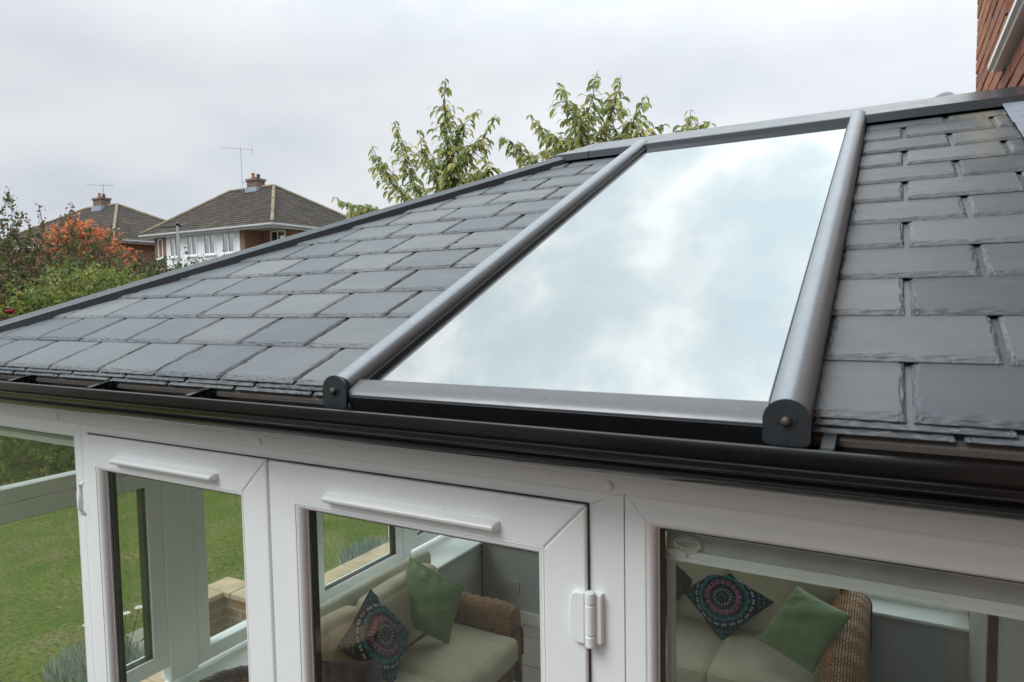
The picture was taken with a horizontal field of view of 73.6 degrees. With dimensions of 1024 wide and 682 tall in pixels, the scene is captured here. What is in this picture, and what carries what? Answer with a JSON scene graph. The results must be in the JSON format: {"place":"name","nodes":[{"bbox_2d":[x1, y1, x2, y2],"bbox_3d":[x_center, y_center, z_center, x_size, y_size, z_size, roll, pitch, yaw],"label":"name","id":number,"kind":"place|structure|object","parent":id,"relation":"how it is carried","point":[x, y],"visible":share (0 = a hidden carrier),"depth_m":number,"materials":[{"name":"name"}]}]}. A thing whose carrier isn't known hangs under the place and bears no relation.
{"place":"outdoors","nodes":[
{"label":"outdoors","id":0,"kind":"place"},
{"bbox_2d":[0,184,165,319],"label":"semi detached house","id":1,"kind":"structure","parent":0,"point":[102,211],"depth_m":41.54,"materials":[{"name":"concrete"}]},
{"bbox_2d":[126,627,144,657],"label":"patio","id":2,"kind":"structure","parent":0,"point":[138,634],"depth_m":5.22,"materials":[{"name":"beige stone"}]},
{"bbox_2d":[141,671,165,681],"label":"kerb wall","id":3,"kind":"structure","parent":2,"relation":"on","point":[156,677],"depth_m":4.34,"materials":[{"name":"stone"}]},
{"bbox_2d":[158,222,182,266],"bbox_3d":[-8.870,-0.733,17.930,0.611,4.730,0.204,-1,3,4],"label":"street lamp","id":4,"kind":"object","parent":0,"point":[177,225],"visible":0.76,"depth_m":17.78,"materials":[{"name":"metal"}]},
{"bbox_2d":[138,147,345,272],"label":"semi detached house","id":5,"kind":"structure","parent":0,"point":[256,211],"depth_m":34.00,"materials":[{"name":"concrete"}]},
{"bbox_2d":[156,239,163,259],"bbox_3d":[-18.160,-4.735,35.323,0.500,1.060,0.160,1,4,29],"label":"window","id":6,"kind":"structure","parent":5,"relation":"in","point":[158,239],"depth_m":35.28,"materials":[{"name":"white plastic"}]},
{"bbox_2d":[168,237,181,258],"bbox_3d":[-17.094,-4.734,34.668,0.900,1.060,0.160,1,4,29],"label":"window","id":7,"kind":"structure","parent":5,"relation":"in","point":[173,240],"depth_m":34.74,"materials":[{"name":"white plastic"}]},
{"bbox_2d":[185,235,198,256],"bbox_3d":[-15.933,-4.715,34.020,0.900,1.060,0.160,1,4,29],"label":"window","id":8,"kind":"structure","parent":5,"relation":"in","point":[191,241],"depth_m":34.02,"materials":[{"name":"white plastic"}]},
{"bbox_2d":[202,233,216,255],"bbox_3d":[-14.772,-4.696,33.371,0.960,1.060,0.160,1,4,29],"label":"window","id":9,"kind":"structure","parent":5,"relation":"in","point":[209,240],"depth_m":33.37,"materials":[{"name":"white plastic"}]},
{"bbox_2d":[220,232,234,254],"bbox_3d":[-13.580,-4.676,32.705,0.990,1.060,0.160,1,4,29],"label":"window","id":10,"kind":"structure","parent":5,"relation":"in","point":[228,238],"depth_m":32.70,"materials":[{"name":"white plastic"}]},
{"bbox_2d":[270,230,285,241],"bbox_3d":[-11.179,-4.669,32.647,1.100,1.210,0.160,1,4,29],"label":"window","id":11,"kind":"structure","parent":5,"relation":"in","point":[274,235],"depth_m":32.64,"materials":[{"name":"white plastic"}]},
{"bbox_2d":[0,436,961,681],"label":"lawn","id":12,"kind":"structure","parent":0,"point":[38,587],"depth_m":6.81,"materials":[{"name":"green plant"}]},
{"bbox_2d":[0,251,152,485],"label":"hedge","id":13,"kind":"object","parent":12,"relation":"on","point":[65,292],"visible":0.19,"depth_m":9.81,"materials":[{"name":"green plant"}]},
{"bbox_2d":[0,186,157,483],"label":"cotoneaster bush","id":14,"kind":"object","parent":12,"relation":"on","point":[23,259],"visible":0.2,"depth_m":10.98,"materials":[{"name":"green plant"}]},
{"bbox_2d":[27,210,142,272],"bbox_3d":[-8.538,-0.378,14.011,1.463,4.486,2.117,1,4,29],"label":"acer tree","id":15,"kind":"object","parent":12,"relation":"on","point":[98,229],"visible":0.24,"depth_m":13.72,"materials":[{"name":"orange plant"}]},
{"bbox_2d":[36,633,143,681],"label":"lavender plant","id":16,"kind":"object","parent":12,"relation":"on","point":[70,666],"visible":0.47,"depth_m":4.66,"materials":[{"name":"green plant"}]},
{"bbox_2d":[37,248,155,286],"bbox_3d":[-7.956,0.043,13.480,3.418,3.728,3.578,-1,3,-5],"label":"pyracantha bush","id":17,"kind":"object","parent":12,"relation":"on","point":[101,263],"depth_m":13.19,"materials":[{"name":"green plant"}]},
{"bbox_2d":[82,605,143,653],"bbox_3d":[-2.762,2.115,4.855,0.392,0.556,0.392,-2,4,-11],"label":"daisy plant","id":18,"kind":"object","parent":12,"relation":"on","point":[128,612],"visible":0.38,"depth_m":4.88,"materials":[{"name":"green plant"}]},
{"bbox_2d":[98,247,197,286],"bbox_3d":[-6.322,0.105,12.651,2.545,3.729,3.347,1,4,29],"label":"laurel bush","id":19,"kind":"object","parent":12,"relation":"on","point":[163,260],"visible":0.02,"depth_m":12.18,"materials":[{"name":"green plant"}]},
{"bbox_2d":[173,248,228,269],"bbox_3d":[-6.402,-0.135,15.088,2.691,3.815,2.667,-1,3,-4],"label":"elder bush","id":20,"kind":"object","parent":12,"relation":"on","point":[193,259],"depth_m":14.45,"materials":[{"name":"green plant"}]},
{"bbox_2d":[208,539,431,637],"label":"planter wall","id":21,"kind":"structure","parent":12,"relation":"on","point":[227,602],"depth_m":5.30,"materials":[{"name":"stone"}]},
{"bbox_2d":[337,534,388,564],"bbox_3d":[-1.380,2.059,6.612,0.738,0.264,0.616,-4,4,-39],"label":"lavender plant","id":22,"kind":"object","parent":12,"relation":"on","point":[359,550],"visible":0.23,"depth_m":6.61,"materials":[{"name":"green plant"}]},
{"bbox_2d":[0,85,1023,681],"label":"conservatory","id":23,"kind":"object","parent":12,"relation":"on","point":[556,397],"visible":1,"depth_m":1.47,"materials":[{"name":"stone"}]},
{"bbox_2d":[0,427,73,446],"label":"window frame","id":24,"kind":"object","parent":23,"relation":"attached to","point":[41,437],"visible":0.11,"depth_m":2.13,"materials":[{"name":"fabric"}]},
{"bbox_2d":[0,413,94,681],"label":"window frame","id":25,"kind":"structure","parent":23,"relation":"in","point":[68,429],"depth_m":1.95,"materials":[{"name":"white plastic"}]},
{"bbox_2d":[0,470,125,504],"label":"window frame","id":26,"kind":"structure","parent":23,"relation":"in","point":[10,493],"depth_m":2.62,"materials":[{"name":"white plastic"}]},
{"bbox_2d":[0,475,168,681],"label":"window frame","id":27,"kind":"structure","parent":23,"relation":"in","point":[148,492],"depth_m":3.02,"materials":[{"name":"white plastic"}]},
{"bbox_2d":[76,434,276,681],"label":"french door","id":28,"kind":"structure","parent":23,"relation":"in","point":[247,477],"depth_m":1.70,"materials":[{"name":"white plastic"}]},
{"bbox_2d":[191,487,246,664],"bbox_3d":[-1.344,0.824,3.530,0.070,1.380,0.734,1,4,29],"label":"window frame","id":29,"kind":"structure","parent":23,"relation":"in","point":[208,648],"depth_m":3.25,"materials":[{"name":"white plastic"}]},
{"bbox_2d":[199,665,248,681],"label":"wicker armchair","id":30,"kind":"object","parent":23,"relation":"on","point":[240,673],"visible":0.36,"depth_m":2.89,"materials":[{"name":"brown wicker"}]},
{"bbox_2d":[317,512,402,603],"bbox_3d":[-0.961,0.791,4.215,0.070,1.410,0.784,1,4,29],"label":"window frame","id":31,"kind":"structure","parent":23,"relation":"in","point":[326,592],"depth_m":4.20,"materials":[{"name":"white plastic"}]},
{"bbox_2d":[320,550,523,681],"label":"wicker sofa","id":32,"kind":"object","parent":23,"relation":"on","point":[485,643],"visible":0.43,"depth_m":3.74,"materials":[{"name":"beige fabric"}]},
{"bbox_2d":[322,660,382,681],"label":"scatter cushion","id":33,"kind":"object","parent":32,"relation":"on","point":[352,671],"visible":1,"depth_m":3.03,"materials":[{"name":"fabric"}]},
{"bbox_2d":[337,588,408,681],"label":"scatter cushion","id":34,"kind":"object","parent":32,"relation":"on","point":[377,630],"visible":0.95,"depth_m":3.47,"materials":[{"name":"fabric"}]},
{"bbox_2d":[405,557,463,642],"bbox_3d":[-0.462,1.462,3.816,0.460,0.470,0.117,0,4,22],"label":"scatter cushion","id":35,"kind":"object","parent":32,"relation":"on","point":[435,597],"visible":0.87,"depth_m":3.77,"materials":[{"name":"green fabric"}]},
{"bbox_2d":[411,530,438,549],"bbox_3d":[-0.566,0.721,4.919,0.070,1.370,0.664,1,4,29],"label":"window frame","id":36,"kind":"structure","parent":23,"relation":"in","point":[418,538],"depth_m":4.74,"materials":[{"name":"white plastic"}]},
{"bbox_2d":[269,460,603,681],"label":"french door","id":37,"kind":"structure","parent":23,"relation":"in","point":[571,614],"depth_m":1.31,"materials":[{"name":"white plastic"}]},
{"bbox_2d":[665,532,872,681],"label":"wicker sofa","id":38,"kind":"object","parent":23,"relation":"on","point":[706,653],"visible":0.34,"depth_m":3.54,"materials":[{"name":"beige fabric"}]},
{"bbox_2d":[666,559,691,614],"bbox_3d":[0.883,1.387,4.006,0.370,0.360,0.170,1,4,29],"label":"scatter cushion","id":39,"kind":"object","parent":38,"relation":"on","point":[683,581],"visible":0.24,"depth_m":3.94,"materials":[{"name":"fabric"}]},
{"bbox_2d":[684,573,773,639],"bbox_3d":[1.203,1.455,3.832,0.200,0.394,0.462,-4,5,-43],"label":"scatter cushion","id":40,"kind":"object","parent":38,"relation":"on","point":[727,605],"visible":0.94,"depth_m":3.79,"materials":[{"name":"fabric"}]},
{"bbox_2d":[757,586,851,673],"bbox_3d":[1.449,1.428,3.394,0.223,0.298,0.380,-3,4,-30],"label":"scatter cushion","id":41,"kind":"object","parent":38,"relation":"on","point":[804,628],"visible":1,"depth_m":3.35,"materials":[{"name":"green fabric"}]},
{"bbox_2d":[625,494,1023,681],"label":"window frame","id":42,"kind":"structure","parent":23,"relation":"in","point":[647,519],"depth_m":1.04,"materials":[{"name":"white plastic"}]},
{"bbox_2d":[665,530,1023,681],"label":"pleated blind","id":43,"kind":"object","parent":23,"relation":"attached to","point":[974,594],"visible":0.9,"depth_m":1.03,"materials":[{"name":"fabric"}]},
{"bbox_2d":[864,593,968,614],"bbox_3d":[1.052,0.712,4.439,3.218,1.469,0.072,1,4,29],"label":"window frame","id":44,"kind":"structure","parent":23,"relation":"in","point":[869,595],"depth_m":3.78,"materials":[{"name":"white plastic"}]},
{"bbox_2d":[332,73,715,218],"bbox_3d":[-0.221,-0.305,7.129,4.561,4.883,1.053,1,4,29],"label":"cherry tree","id":45,"kind":"object","parent":12,"relation":"on","point":[448,170],"visible":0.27,"depth_m":6.84,"materials":[{"name":"green plant"}]},
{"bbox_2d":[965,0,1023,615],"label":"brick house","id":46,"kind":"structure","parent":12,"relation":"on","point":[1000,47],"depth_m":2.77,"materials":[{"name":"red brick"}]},
{"bbox_2d":[988,0,1023,72],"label":"window","id":47,"kind":"structure","parent":46,"relation":"in","point":[1012,33],"depth_m":2.45,"materials":[{"name":"white plastic"}]},
{"bbox_2d":[0,0,977,237],"label":"sky","id":48,"kind":"structure","parent":0,"point":[144,99],"materials":[{"name":"white"}]},
{"bbox_2d":[935,92,954,96],"bbox_3d":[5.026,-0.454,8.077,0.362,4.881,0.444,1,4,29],"label":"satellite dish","id":49,"kind":"object","parent":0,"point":[946,94],"visible":0.06,"depth_m":7.93,"materials":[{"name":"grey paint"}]}
]}

